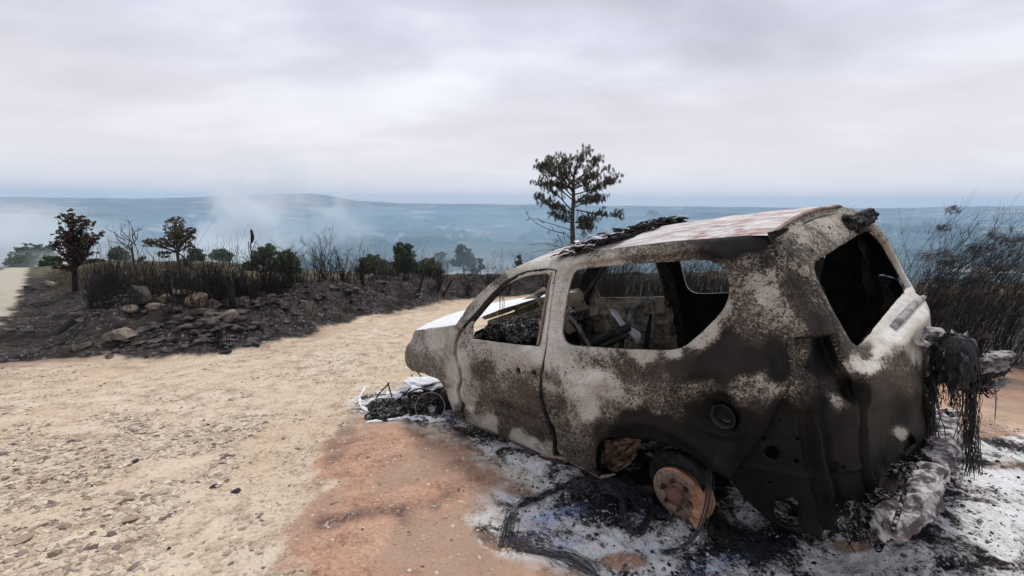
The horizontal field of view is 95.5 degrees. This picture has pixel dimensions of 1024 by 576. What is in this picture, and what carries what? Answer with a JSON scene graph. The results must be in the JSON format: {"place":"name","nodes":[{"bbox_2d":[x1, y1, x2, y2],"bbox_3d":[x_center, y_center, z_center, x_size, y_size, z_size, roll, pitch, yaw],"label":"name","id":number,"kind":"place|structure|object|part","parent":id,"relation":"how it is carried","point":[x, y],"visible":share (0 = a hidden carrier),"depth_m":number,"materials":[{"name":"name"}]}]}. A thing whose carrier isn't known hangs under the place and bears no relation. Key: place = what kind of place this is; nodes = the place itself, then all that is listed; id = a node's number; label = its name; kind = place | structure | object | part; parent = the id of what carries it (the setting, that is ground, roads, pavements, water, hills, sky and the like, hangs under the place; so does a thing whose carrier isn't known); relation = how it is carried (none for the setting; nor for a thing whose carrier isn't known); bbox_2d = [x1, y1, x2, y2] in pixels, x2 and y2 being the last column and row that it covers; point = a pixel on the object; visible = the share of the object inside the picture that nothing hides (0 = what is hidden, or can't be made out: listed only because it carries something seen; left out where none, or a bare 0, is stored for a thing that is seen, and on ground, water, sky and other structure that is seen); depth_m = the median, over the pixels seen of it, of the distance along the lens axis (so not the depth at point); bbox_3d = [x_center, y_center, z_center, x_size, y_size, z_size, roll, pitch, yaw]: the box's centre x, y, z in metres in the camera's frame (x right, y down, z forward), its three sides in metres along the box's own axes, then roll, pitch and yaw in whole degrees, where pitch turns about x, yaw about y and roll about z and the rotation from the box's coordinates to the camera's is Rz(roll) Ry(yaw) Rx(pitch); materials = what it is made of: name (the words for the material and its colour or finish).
{"place":"outdoors","nodes":[
{"label":"outdoors","id":0,"kind":"place"},
{"bbox_2d":[45,258,225,295],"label":"dry grass","id":1,"kind":"structure","parent":0,"point":[53,278],"depth_m":20.21,"materials":[{"name":"brown plant"}]},
{"bbox_2d":[0,334,526,575],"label":"gravel","id":2,"kind":"structure","parent":0,"point":[129,510],"depth_m":3.22,"materials":[{"name":"beige gravel"}]},
{"bbox_2d":[56,522,71,528],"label":"stone","id":3,"kind":"object","parent":2,"relation":"on","point":[62,525],"visible":1,"depth_m":2.65,"materials":[{"name":"beige stone"}]},
{"bbox_2d":[121,514,137,522],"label":"stone","id":4,"kind":"object","parent":2,"relation":"on","point":[132,518],"visible":1,"depth_m":2.74,"materials":[{"name":"beige stone"}]},
{"bbox_2d":[0,193,1023,575],"bbox_3d":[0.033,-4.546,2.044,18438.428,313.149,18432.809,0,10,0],"label":"ground","id":5,"kind":"structure","parent":0,"point":[36,333],"depth_m":3.79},
{"bbox_2d":[7,532,34,544],"bbox_3d":[-2.663,1.363,2.531,0.078,0.017,0.101,0,10,0],"label":"stone","id":6,"kind":"object","parent":5,"relation":"on","point":[23,538],"visible":1,"depth_m":2.52,"materials":[{"name":"beige stone"}]},
{"bbox_2d":[1,252,41,266],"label":"smoky tree","id":7,"kind":"object","parent":5,"relation":"on","point":[24,260],"visible":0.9,"depth_m":69.88,"materials":[{"name":"grey plant"}]},
{"bbox_2d":[24,286,35,290],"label":"boulder","id":8,"kind":"object","parent":5,"relation":"on","point":[28,288],"visible":1,"depth_m":18.21,"materials":[{"name":"stone"}]},
{"bbox_2d":[9,243,59,266],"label":"smoky tree","id":9,"kind":"object","parent":5,"relation":"on","point":[37,250],"visible":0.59,"depth_m":84.50,"materials":[{"name":"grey plant"}]},
{"bbox_2d":[39,478,48,483],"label":"stone","id":10,"kind":"object","parent":5,"relation":"on","point":[44,480],"visible":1,"depth_m":3.21,"materials":[{"name":"beige stone"}]},
{"bbox_2d":[37,255,62,266],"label":"smoky tree","id":11,"kind":"object","parent":5,"relation":"on","point":[48,261],"visible":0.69,"depth_m":44.92,"materials":[{"name":"green plant"}]},
{"bbox_2d":[45,281,56,286],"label":"boulder","id":12,"kind":"object","parent":5,"relation":"on","point":[49,283],"visible":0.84,"depth_m":18.84,"materials":[{"name":"stone"}]},
{"bbox_2d":[47,549,62,556],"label":"stone","id":13,"kind":"object","parent":5,"relation":"on","point":[55,553],"visible":0.96,"depth_m":2.41,"materials":[{"name":"brown stone"}]},
{"bbox_2d":[45,208,105,292],"bbox_3d":[-13.090,-1.062,14.059,1.765,2.674,0.870,0,10,0],"label":"burnt tree","id":14,"kind":"object","parent":5,"relation":"on","point":[71,239],"visible":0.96,"depth_m":13.92,"materials":[{"name":"brown plant"}]},
{"bbox_2d":[84,258,104,263],"bbox_3d":[-36.199,-2.116,40.336,1.846,1.030,1.832,10,14,42],"label":"smoky tree","id":15,"kind":"object","parent":5,"relation":"on","point":[92,261],"visible":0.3,"depth_m":39.91,"materials":[{"name":"green plant"}]},
{"bbox_2d":[97,559,108,566],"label":"stone","id":16,"kind":"object","parent":5,"relation":"on","point":[102,562],"visible":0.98,"depth_m":2.34,"materials":[{"name":"beige stone"}]},
{"bbox_2d":[107,246,129,259],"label":"smoky tree","id":17,"kind":"object","parent":5,"relation":"on","point":[118,252],"visible":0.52,"depth_m":69.71,"materials":[{"name":"green plant"}]},
{"bbox_2d":[101,327,140,340],"bbox_3d":[-6.347,0.755,7.588,0.497,0.232,0.253,-4,11,-21],"label":"boulder","id":18,"kind":"object","parent":5,"relation":"on","point":[123,333],"visible":0.94,"depth_m":7.50,"materials":[{"name":"stone"}]},
{"bbox_2d":[105,219,148,274],"bbox_3d":[-14.059,-1.496,17.046,1.431,2.356,0.593,0,10,0],"label":"bare tree","id":19,"kind":"object","parent":5,"relation":"on","point":[132,252],"visible":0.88,"depth_m":16.98,"materials":[{"name":"grey plant"}]},
{"bbox_2d":[121,495,135,501],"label":"stone","id":20,"kind":"object","parent":5,"relation":"on","point":[128,498],"visible":1,"depth_m":2.98,"materials":[{"name":"beige stone"}]},
{"bbox_2d":[119,304,138,312],"bbox_3d":[-6.816,0.362,8.355,0.333,0.145,0.234,0,10,0],"label":"boulder","id":21,"kind":"object","parent":5,"relation":"on","point":[134,308],"visible":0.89,"depth_m":8.27,"materials":[{"name":"stone"}]},
{"bbox_2d":[129,285,150,303],"bbox_3d":[-6.776,0.118,8.509,0.476,0.369,0.247,4,11,19],"label":"boulder","id":22,"kind":"object","parent":5,"relation":"on","point":[145,295],"visible":0.94,"depth_m":8.42,"materials":[{"name":"stone"}]},
{"bbox_2d":[144,303,165,310],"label":"boulder","id":23,"kind":"object","parent":5,"relation":"on","point":[155,306],"visible":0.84,"depth_m":8.35,"materials":[{"name":"stone"}]},
{"bbox_2d":[159,294,170,302],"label":"boulder","id":24,"kind":"object","parent":5,"relation":"on","point":[163,297],"visible":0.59,"depth_m":8.55,"materials":[{"name":"stone"}]},
{"bbox_2d":[141,216,196,274],"bbox_3d":[-13.225,-1.538,18.017,2.205,2.491,0.898,0,10,0],"label":"scorched tree","id":25,"kind":"object","parent":5,"relation":"on","point":[180,230],"visible":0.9,"depth_m":17.89,"materials":[{"name":"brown plant"}]},
{"bbox_2d":[184,292,208,307],"bbox_3d":[-5.766,0.251,8.502,0.370,0.341,0.286,-2,10,-14],"label":"boulder","id":26,"kind":"object","parent":5,"relation":"on","point":[203,304],"visible":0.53,"depth_m":8.43,"materials":[{"name":"brown stone"}]},
{"bbox_2d":[186,248,206,260],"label":"smoky tree","id":27,"kind":"object","parent":5,"relation":"on","point":[199,251],"visible":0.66,"depth_m":59.87,"materials":[{"name":"green plant"}]},
{"bbox_2d":[186,249,231,285],"bbox_3d":[-7.058,-0.417,10.875,0.994,0.931,0.909,-3,10,-16],"label":"burnt shrub","id":28,"kind":"object","parent":5,"relation":"on","point":[206,265],"visible":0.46,"depth_m":10.85,"materials":[{"name":"black plant"}]},
{"bbox_2d":[206,298,223,307],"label":"boulder","id":29,"kind":"object","parent":5,"relation":"on","point":[215,305],"visible":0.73,"depth_m":8.50,"materials":[{"name":"stone"}]},
{"bbox_2d":[208,248,234,261],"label":"smoky tree","id":30,"kind":"object","parent":5,"relation":"on","point":[215,251],"visible":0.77,"depth_m":74.61,"materials":[{"name":"green plant"}]},
{"bbox_2d":[221,309,237,322],"bbox_3d":[-4.990,0.489,8.212,0.331,0.222,0.225,5,11,23],"label":"boulder","id":31,"kind":"object","parent":5,"relation":"on","point":[229,315],"visible":0.98,"depth_m":8.14,"materials":[{"name":"stone"}]},
{"bbox_2d":[225,274,236,308],"bbox_3d":[-5.166,0.163,8.567,0.158,0.838,0.140,0,10,0],"label":"charred post","id":32,"kind":"object","parent":5,"relation":"on","point":[229,283],"visible":0.76,"depth_m":8.51,"materials":[{"name":"black wood"}]},
{"bbox_2d":[223,298,244,306],"bbox_3d":[-5.228,0.290,8.741,0.265,0.254,0.320,7,12,32],"label":"boulder","id":33,"kind":"object","parent":5,"relation":"on","point":[237,303],"visible":0.47,"depth_m":8.70,"materials":[{"name":"stone"}]},
{"bbox_2d":[230,487,240,492],"bbox_3d":[-1.834,1.352,3.101,0.059,0.016,0.058,6,11,29],"label":"charred chip","id":34,"kind":"object","parent":5,"relation":"on","point":[238,489],"visible":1,"depth_m":3.10,"materials":[{"name":"black wood"}]},
{"bbox_2d":[222,245,252,288],"bbox_3d":[-6.417,-0.428,10.954,0.786,1.110,0.794,0,10,0],"label":"burnt shrub","id":35,"kind":"object","parent":5,"relation":"on","point":[238,267],"visible":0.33,"depth_m":10.92,"materials":[{"name":"black plant"}]},
{"bbox_2d":[248,229,255,284],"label":"cone stalk","id":36,"kind":"object","parent":5,"relation":"on","point":[252,235],"visible":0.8,"depth_m":11.18,"materials":[{"name":"black plant"}]},
{"bbox_2d":[241,243,282,270],"bbox_3d":[-16.209,-1.925,30.144,2.528,2.077,1.422,0,10,0],"label":"oak tree","id":37,"kind":"object","parent":5,"relation":"on","point":[270,245],"visible":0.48,"depth_m":29.91,"materials":[{"name":"green plant"}]},
{"bbox_2d":[238,239,296,284],"bbox_3d":[-5.947,-0.600,11.290,1.249,1.219,1.227,-8,13,-38],"label":"burnt shrub","id":38,"kind":"object","parent":5,"relation":"on","point":[264,263],"visible":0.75,"depth_m":11.28,"materials":[{"name":"black plant"}]},
{"bbox_2d":[68,273,469,358],"bbox_3d":[-4.423,0.256,12.184,5.472,1.426,11.131,7,12,31],"label":"stone rubble","id":39,"kind":"object","parent":5,"relation":"on","point":[212,316],"visible":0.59,"depth_m":8.05,"materials":[{"name":"grey stone"}]},
{"bbox_2d":[258,244,305,281],"bbox_3d":[-5.865,-0.643,12.133,1.134,1.092,1.305,0,10,0],"label":"burnt shrub","id":40,"kind":"object","parent":5,"relation":"on","point":[291,262],"visible":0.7,"depth_m":12.07,"materials":[{"name":"black plant"}]},
{"bbox_2d":[275,249,305,273],"bbox_3d":[-15.065,-1.477,31.220,2.442,2.324,1.550,0,10,0],"label":"oak tree","id":41,"kind":"object","parent":5,"relation":"on","point":[284,255],"visible":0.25,"depth_m":31.03,"materials":[{"name":"green plant"}]},
{"bbox_2d":[70,208,542,320],"bbox_3d":[-3.642,-1.041,15.854,6.057,3.442,16.979,7,12,33],"label":"burnt tall scrub","id":42,"kind":"object","parent":5,"relation":"on","point":[235,280],"visible":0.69,"depth_m":9.69,"materials":[{"name":"brown plant"}]},
{"bbox_2d":[69,249,544,325],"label":"burnt undergrowth","id":43,"kind":"object","parent":5,"relation":"on","point":[185,288],"visible":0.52,"depth_m":8.82,"materials":[{"name":"black plant"}]},
{"bbox_2d":[298,226,337,279],"bbox_3d":[-5.304,-1.017,12.915,1.038,1.789,1.141,8,13,37],"label":"burnt shrub","id":44,"kind":"object","parent":5,"relation":"on","point":[322,265],"visible":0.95,"depth_m":13.03,"materials":[{"name":"black plant"}]},
{"bbox_2d":[328,247,356,280],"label":"burnt shrub","id":45,"kind":"object","parent":5,"relation":"on","point":[342,273],"visible":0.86,"depth_m":13.60,"materials":[{"name":"black plant"}]},
{"bbox_2d":[146,273,548,349],"bbox_3d":[-2.111,0.049,14.434,3.885,1.880,16.024,7,12,34],"label":"burnt grass stubble","id":46,"kind":"object","parent":5,"relation":"on","point":[219,337],"visible":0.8,"depth_m":10.51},
{"bbox_2d":[344,239,370,279],"bbox_3d":[-4.631,-0.869,14.089,0.997,1.322,0.638,0,10,0],"label":"burnt shrub","id":47,"kind":"object","parent":5,"relation":"on","point":[357,266],"visible":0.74,"depth_m":14.12,"materials":[{"name":"black plant"}]},
{"bbox_2d":[361,258,364,286],"bbox_3d":[-4.207,-0.367,13.142,0.081,0.963,0.090,0,10,0],"label":"charred post","id":48,"kind":"object","parent":5,"relation":"on","point":[362,269],"visible":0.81,"depth_m":13.10,"materials":[{"name":"black wood"}]},
{"bbox_2d":[358,387,368,411],"bbox_3d":[-1.517,1.199,4.875,0.185,0.134,1.204,-5,11,-27],"label":"metal run","id":49,"kind":"object","parent":5,"relation":"on","point":[359,397],"visible":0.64,"depth_m":4.93,"materials":[{"name":"white metal"}]},
{"bbox_2d":[355,253,397,275],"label":"oak tree","id":50,"kind":"object","parent":5,"relation":"on","point":[371,256],"visible":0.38,"depth_m":43.89,"materials":[{"name":"green plant"}]},
{"bbox_2d":[366,252,395,278],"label":"burnt shrub","id":51,"kind":"object","parent":5,"relation":"on","point":[384,269],"visible":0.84,"depth_m":15.22,"materials":[{"name":"grey plant"}]},
{"bbox_2d":[365,415,423,423],"bbox_3d":[-1.087,1.223,4.320,0.527,0.082,0.117,-3,11,-20],"label":"metal run","id":52,"kind":"object","parent":5,"relation":"on","point":[397,418],"visible":0.98,"depth_m":4.35,"materials":[{"name":"white metal"}]},
{"bbox_2d":[394,251,411,279],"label":"burnt shrub","id":53,"kind":"object","parent":5,"relation":"on","point":[407,271],"visible":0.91,"depth_m":15.63,"materials":[{"name":"black plant"}]},
{"bbox_2d":[364,372,446,421],"bbox_3d":[-1.136,1.146,4.869,0.827,0.290,1.185,7,12,34],"label":"burnt front debris","id":54,"kind":"object","parent":5,"relation":"on","point":[384,409],"visible":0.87,"depth_m":4.67,"materials":[{"name":"black metal"}]},
{"bbox_2d":[392,376,437,399],"bbox_3d":[-1.043,1.084,5.172,0.348,0.129,0.782,7,12,34],"label":"white ash sheet","id":55,"kind":"object","parent":54,"relation":"on","point":[413,383],"visible":0.75,"depth_m":5.12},
{"bbox_2d":[390,242,422,273],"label":"oak tree","id":56,"kind":"object","parent":5,"relation":"on","point":[400,249],"visible":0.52,"depth_m":47.71,"materials":[{"name":"green plant"}]},
{"bbox_2d":[418,272,424,292],"bbox_3d":[-2.825,-0.107,14.408,0.263,0.793,0.092,0,10,0],"label":"charred post","id":57,"kind":"object","parent":5,"relation":"on","point":[421,281],"visible":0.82,"depth_m":14.37,"materials":[{"name":"black wood"}]},
{"bbox_2d":[410,415,445,422],"bbox_3d":[-0.790,1.233,4.401,0.341,0.058,0.139,4,11,19],"label":"metal run","id":58,"kind":"object","parent":5,"relation":"on","point":[430,419],"visible":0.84,"depth_m":4.37,"materials":[{"name":"white metal"}]},
{"bbox_2d":[412,257,446,276],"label":"oak tree","id":59,"kind":"object","parent":5,"relation":"on","point":[430,263],"visible":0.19,"depth_m":45.91,"materials":[{"name":"green plant"}]},
{"bbox_2d":[415,392,444,417],"bbox_3d":[-0.776,1.133,4.417,0.288,0.270,0.109,0,10,0],"label":"wire hoop","id":60,"kind":"object","parent":5,"relation":"on","point":[426,393],"visible":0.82,"depth_m":4.42,"materials":[{"name":"metal"}]},
{"bbox_2d":[434,251,446,266],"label":"slope pine","id":61,"kind":"object","parent":5,"relation":"on","point":[439,256],"visible":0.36,"depth_m":109.85,"materials":[{"name":"grey plant"}]},
{"bbox_2d":[428,256,456,290],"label":"burnt shrub","id":62,"kind":"object","parent":5,"relation":"on","point":[439,282],"visible":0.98,"depth_m":15.67,"materials":[{"name":"black plant"}]},
{"bbox_2d":[442,279,451,296],"bbox_3d":[-2.146,0.050,15.248,0.414,0.691,0.085,0,10,0],"label":"charred post","id":63,"kind":"object","parent":5,"relation":"on","point":[445,291],"visible":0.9,"depth_m":15.22,"materials":[{"name":"black wood"}]},
{"bbox_2d":[449,243,479,273],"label":"slope pine","id":64,"kind":"object","parent":5,"relation":"on","point":[468,259],"visible":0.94,"depth_m":104.85,"materials":[{"name":"grey plant"}]},
{"bbox_2d":[461,269,478,296],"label":"burnt shrub","id":65,"kind":"object","parent":5,"relation":"on","point":[467,289],"visible":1,"depth_m":16.24,"materials":[{"name":"black plant"}]},
{"bbox_2d":[477,258,484,273],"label":"slope pine","id":66,"kind":"object","parent":5,"relation":"on","point":[480,260],"visible":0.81,"depth_m":100.44,"materials":[{"name":"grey plant"}]},
{"bbox_2d":[480,265,503,286],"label":"burnt shrub","id":67,"kind":"object","parent":5,"relation":"on","point":[487,283],"visible":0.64,"depth_m":16.80,"materials":[{"name":"black plant"}]},
{"bbox_2d":[496,503,523,548],"bbox_3d":[-0.011,1.331,2.594,0.116,0.080,0.379,2,10,9],"label":"tyre cord tangle","id":68,"kind":"object","parent":5,"relation":"on","point":[508,518],"visible":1,"depth_m":2.60,"materials":[{"name":"metal"}]},
{"bbox_2d":[499,266,523,292],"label":"burnt shrub","id":69,"kind":"object","parent":5,"relation":"on","point":[509,287],"visible":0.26,"depth_m":17.23,"materials":[{"name":"black plant"}]},
{"bbox_2d":[0,209,1023,282],"bbox_3d":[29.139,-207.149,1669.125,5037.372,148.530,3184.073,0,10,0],"label":"distant woodland","id":70,"kind":"object","parent":5,"relation":"on","point":[437,240],"visible":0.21,"depth_m":1352.08,"materials":[{"name":"green plant"}]},
{"bbox_2d":[514,254,522,267],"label":"slope pine","id":71,"kind":"object","parent":5,"relation":"on","point":[519,261],"visible":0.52,"depth_m":70.20,"materials":[{"name":"green plant"}]},
{"bbox_2d":[502,538,603,575],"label":"tyre cord tangle","id":72,"kind":"object","parent":5,"relation":"on","point":[546,553],"visible":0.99,"depth_m":2.43,"materials":[{"name":"metal"}]},
{"bbox_2d":[513,475,596,509],"bbox_3d":[0.296,1.327,3.055,0.816,0.143,0.112,-8,13,-40],"label":"tyre cord tangle","id":73,"kind":"object","parent":5,"relation":"on","point":[537,498],"visible":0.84,"depth_m":3.01,"materials":[{"name":"metal"}]},
{"bbox_2d":[542,222,596,289],"bbox_3d":[1.603,-0.570,11.935,1.853,2.602,2.345,0,10,0],"label":"burnt broom","id":74,"kind":"object","parent":5,"relation":"on","point":[575,280],"visible":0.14,"depth_m":11.67,"materials":[{"name":"black plant"}]},
{"bbox_2d":[525,143,624,251],"bbox_3d":[2.958,-3.605,21.883,4.697,5.974,3.841,0,10,0],"label":"pine tree","id":75,"kind":"object","parent":5,"relation":"on","point":[549,167],"visible":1,"depth_m":21.46,"materials":[{"name":"green plant"}]},
{"bbox_2d":[562,472,656,512],"bbox_3d":[0.650,1.333,3.072,0.635,0.129,0.434,7,12,34],"label":"tyre cord tangle","id":76,"kind":"object","parent":5,"relation":"on","point":[595,483],"visible":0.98,"depth_m":3.07,"materials":[{"name":"metal"}]},
{"bbox_2d":[573,218,656,296],"bbox_3d":[2.414,-0.417,10.542,1.623,2.526,2.359,8,12,36],"label":"burnt broom","id":77,"kind":"object","parent":5,"relation":"on","point":[608,287],"visible":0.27,"depth_m":10.52,"materials":[{"name":"black plant"}]},
{"bbox_2d":[619,486,655,537],"bbox_3d":[0.767,1.343,2.842,0.220,0.121,0.533,3,10,16],"label":"tyre cord tangle","id":78,"kind":"object","parent":5,"relation":"on","point":[650,509],"visible":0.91,"depth_m":2.75,"materials":[{"name":"metal"}]},
{"bbox_2d":[634,260,724,296],"bbox_3d":[3.682,-0.406,9.707,2.068,2.602,1.869,0,10,0],"label":"burnt broom","id":79,"kind":"object","parent":5,"relation":"on","point":[686,280],"visible":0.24,"depth_m":9.67,"materials":[{"name":"black plant"}]},
{"bbox_2d":[687,263,728,292],"bbox_3d":[4.799,-0.284,9.500,1.854,2.453,1.839,-7,12,-36],"label":"burnt broom","id":80,"kind":"object","parent":5,"relation":"on","point":[726,280],"visible":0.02,"depth_m":9.57,"materials":[{"name":"black plant"}]},
{"bbox_2d":[405,204,1016,554],"bbox_3d":[0.833,0.451,4.045,2.580,1.797,4.784,-14,6,-39],"label":"burnt suv","id":81,"kind":"object","parent":5,"relation":"on","point":[778,374],"visible":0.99,"depth_m":2.58,"materials":[{"name":"metal"}]},
{"bbox_3d":[-0.025,0.562,3.728,0.266,1.531,1.266,-8,13,-40],"label":"front door","id":82,"kind":"part","parent":81,"relation":"part of","materials":[{"name":"metal"}]},
{"bbox_2d":[551,216,688,257],"bbox_3d":[0.795,-0.382,3.385,0.833,0.163,0.734,-14,6,-39],"label":"charred roof debris","id":83,"kind":"object","parent":81,"relation":"on","point":[640,228],"visible":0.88,"depth_m":3.23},
{"bbox_2d":[552,228,629,256],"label":"pale roof flakes","id":84,"kind":"object","parent":83,"relation":"on","point":[593,235],"visible":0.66,"depth_m":3.25,"materials":[{"name":"paint"}]},
{"bbox_3d":[1.130,0.300,4.789,0.344,1.446,1.309,-14,6,-39],"label":"front door","id":85,"kind":"part","parent":81,"relation":"part of","materials":[{"name":"metal"}]},
{"bbox_2d":[406,411,1023,575],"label":"ash crumbs","id":86,"kind":"object","parent":5,"relation":"on","point":[663,569],"visible":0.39,"depth_m":2.67,"materials":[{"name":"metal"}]},
{"bbox_2d":[417,410,1023,575],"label":"char crumbs","id":87,"kind":"object","parent":5,"relation":"on","point":[785,546],"visible":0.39,"depth_m":2.91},
{"bbox_2d":[702,506,788,570],"bbox_3d":[1.262,1.390,2.630,0.350,0.093,0.649,-3,11,-19],"label":"tyre cord tangle","id":88,"kind":"object","parent":5,"relation":"on","point":[759,552],"visible":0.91,"depth_m":2.58,"materials":[{"name":"metal"}]},
{"bbox_2d":[534,198,972,296],"bbox_3d":[5.320,-0.708,13.059,9.252,3.593,8.715,0,10,0],"label":"burnt thicket","id":89,"kind":"object","parent":5,"relation":"on","point":[707,290],"visible":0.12,"depth_m":11.21,"materials":[{"name":"black plant"}]},
{"bbox_2d":[659,276,1023,364],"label":"burnt thicket","id":90,"kind":"object","parent":5,"relation":"on","point":[982,325],"visible":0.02,"depth_m":8.51,"materials":[{"name":"black plant"}]},
{"bbox_2d":[889,186,1018,327],"bbox_3d":[5.897,-0.089,6.388,1.785,2.599,1.507,0,10,0],"label":"burnt broom","id":91,"kind":"object","parent":5,"relation":"on","point":[945,277],"visible":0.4,"depth_m":6.34,"materials":[{"name":"brown plant"}]},
{"bbox_2d":[907,217,1021,322],"bbox_3d":[7.619,-0.050,7.848,1.559,2.302,1.787,-9,14,-43],"label":"burnt broom","id":92,"kind":"object","parent":5,"relation":"on","point":[918,277],"visible":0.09,"depth_m":7.86,"materials":[{"name":"black plant"}]},
{"bbox_2d":[914,209,1023,332],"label":"burnt broom","id":93,"kind":"object","parent":5,"relation":"on","point":[994,268],"visible":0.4,"depth_m":6.68,"materials":[{"name":"brown plant"}]},
{"bbox_2d":[923,207,1023,370],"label":"burnt broom","id":94,"kind":"object","parent":5,"relation":"on","point":[967,311],"visible":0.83,"depth_m":6.10,"materials":[{"name":"brown plant"}]},
{"bbox_2d":[948,208,1023,334],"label":"burnt broom","id":95,"kind":"object","parent":5,"relation":"on","point":[986,280],"visible":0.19,"depth_m":8.30,"materials":[{"name":"black plant"}]},
{"bbox_2d":[963,215,1023,353],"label":"burnt broom","id":96,"kind":"object","parent":5,"relation":"on","point":[991,324],"visible":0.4,"depth_m":6.93,"materials":[{"name":"black plant"}]},
{"bbox_2d":[980,235,1023,377],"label":"burnt broom","id":97,"kind":"object","parent":5,"relation":"on","point":[1016,312],"visible":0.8,"depth_m":6.17,"materials":[{"name":"black plant"}]},
{"bbox_2d":[0,0,1023,207],"label":"sky","id":98,"kind":"structure","parent":0,"point":[711,103],"materials":[{"name":"grey"}]}
]}

